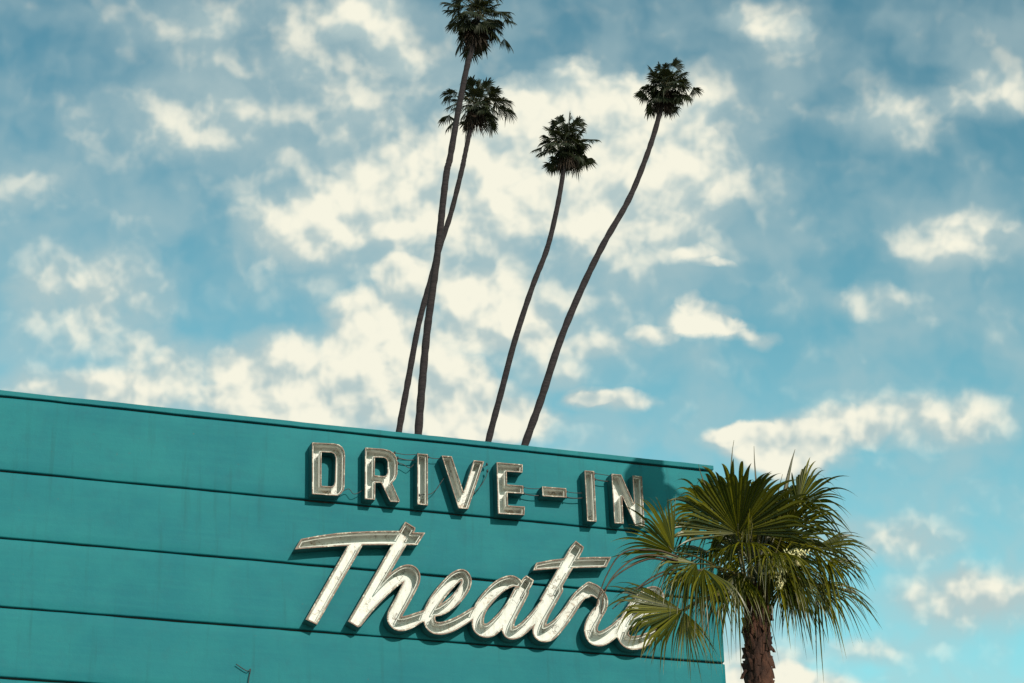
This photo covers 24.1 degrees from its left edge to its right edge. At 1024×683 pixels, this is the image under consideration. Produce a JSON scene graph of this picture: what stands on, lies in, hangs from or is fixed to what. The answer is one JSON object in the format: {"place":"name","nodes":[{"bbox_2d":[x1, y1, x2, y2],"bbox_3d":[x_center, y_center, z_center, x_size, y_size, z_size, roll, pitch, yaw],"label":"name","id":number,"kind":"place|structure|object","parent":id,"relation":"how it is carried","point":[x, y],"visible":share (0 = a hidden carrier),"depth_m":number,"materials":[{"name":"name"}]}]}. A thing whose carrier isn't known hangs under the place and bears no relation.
{"place":"outdoors","nodes":[
{"label":"outdoors","id":0,"kind":"place"},
{"bbox_2d":[0,0,1023,682],"label":"sky","id":1,"kind":"structure","parent":0,"point":[231,207],"materials":[{"name":"blue"}]},
{"label":"ground","id":2,"kind":"structure","parent":0,"visible":0},
{"bbox_2d":[0,390,725,682],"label":"sign wall","id":3,"kind":"structure","parent":2,"relation":"on","point":[145,544],"depth_m":25.84,"materials":[{"name":"teal paint"}]},
{"bbox_2d":[309,442,344,499],"bbox_3d":[-2.034,1.425,26.356,0.380,0.620,0.142,7,-25,-18],"label":"channel letter","id":4,"kind":"object","parent":3,"relation":"attached to","point":[335,453],"visible":1,"depth_m":26.36,"materials":[{"name":"metal"}]},
{"bbox_2d":[361,448,399,505],"bbox_3d":[-1.454,1.496,26.549,0.405,0.618,0.142,7,-25,-18],"label":"channel letter","id":5,"kind":"object","parent":3,"relation":"attached to","point":[370,479],"visible":1,"depth_m":26.55,"materials":[{"name":"metal"}]},
{"bbox_2d":[413,453,427,509],"bbox_3d":[-1.014,1.554,26.694,0.131,0.611,0.142,7,-25,-18],"label":"channel letter","id":6,"kind":"object","parent":3,"relation":"attached to","point":[420,475],"visible":1,"depth_m":26.70,"materials":[{"name":"metal"}]},
{"bbox_2d":[438,456,483,512],"bbox_3d":[-0.566,1.605,26.845,0.505,0.615,0.142,7,-25,-18],"label":"channel letter","id":7,"kind":"object","parent":3,"relation":"attached to","point":[460,496],"visible":1,"depth_m":26.85,"materials":[{"name":"metal"}]},
{"bbox_2d":[419,473,449,496],"bbox_3d":[-0.870,1.596,26.736,0.377,0.314,0.026,7,-25,-18],"label":"sign cable","id":8,"kind":"object","parent":7,"relation":"hanging from","point":[437,487],"visible":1,"depth_m":26.73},
{"bbox_2d":[291,522,663,652],"bbox_3d":[-0.331,2.683,26.457,4.296,1.262,0.142,7,-25,-18],"label":"script sign","id":9,"kind":"object","parent":3,"relation":"attached to","point":[385,581],"visible":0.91,"depth_m":26.34,"materials":[{"name":"metal"}]},
{"bbox_2d":[492,462,524,518],"bbox_3d":[-0.036,1.682,27.017,0.330,0.624,0.142,7,-25,-18],"label":"channel letter","id":10,"kind":"object","parent":3,"relation":"attached to","point":[503,490],"visible":1,"depth_m":27.01,"materials":[{"name":"metal"}]},
{"bbox_2d":[538,486,566,501],"bbox_3d":[0.455,1.730,27.186,0.297,0.127,0.142,7,-25,-18],"label":"channel letter","id":11,"kind":"object","parent":3,"relation":"attached to","point":[552,494],"visible":1,"depth_m":27.18,"materials":[{"name":"metal"}]},
{"bbox_2d":[580,470,596,525],"bbox_3d":[0.869,1.781,27.324,0.128,0.617,0.142,7,-25,-18],"label":"channel letter","id":12,"kind":"object","parent":3,"relation":"attached to","point":[587,484],"visible":1,"depth_m":27.32,"materials":[{"name":"metal"}]},
{"bbox_2d":[607,474,644,529],"bbox_3d":[1.302,1.834,27.469,0.385,0.613,0.142,7,-25,-18],"label":"channel letter","id":13,"kind":"object","parent":3,"relation":"attached to","point":[620,495],"visible":0.91,"depth_m":27.48,"materials":[{"name":"metal"}]},
{"bbox_2d":[396,75,517,431],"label":"tall palm","id":14,"kind":"object","parent":2,"relation":"on","point":[479,113],"visible":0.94,"depth_m":98.39,"materials":[{"name":"green plant"}]},
{"bbox_2d":[414,0,516,434],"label":"tall palm","id":15,"kind":"object","parent":2,"relation":"on","point":[474,33],"visible":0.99,"depth_m":96.87,"materials":[{"name":"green plant"}]},
{"bbox_2d":[485,112,601,441],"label":"tall palm","id":16,"kind":"object","parent":2,"relation":"on","point":[569,157],"visible":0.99,"depth_m":97.81,"materials":[{"name":"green plant"}]},
{"bbox_2d":[521,57,703,445],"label":"tall palm","id":17,"kind":"object","parent":2,"relation":"on","point":[666,98],"visible":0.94,"depth_m":98.81,"materials":[{"name":"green plant"}]},
{"bbox_2d":[595,442,882,682],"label":"fan palm","id":18,"kind":"object","parent":2,"relation":"on","point":[755,518],"visible":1,"depth_m":22.78,"materials":[{"name":"green plant"}]}
]}

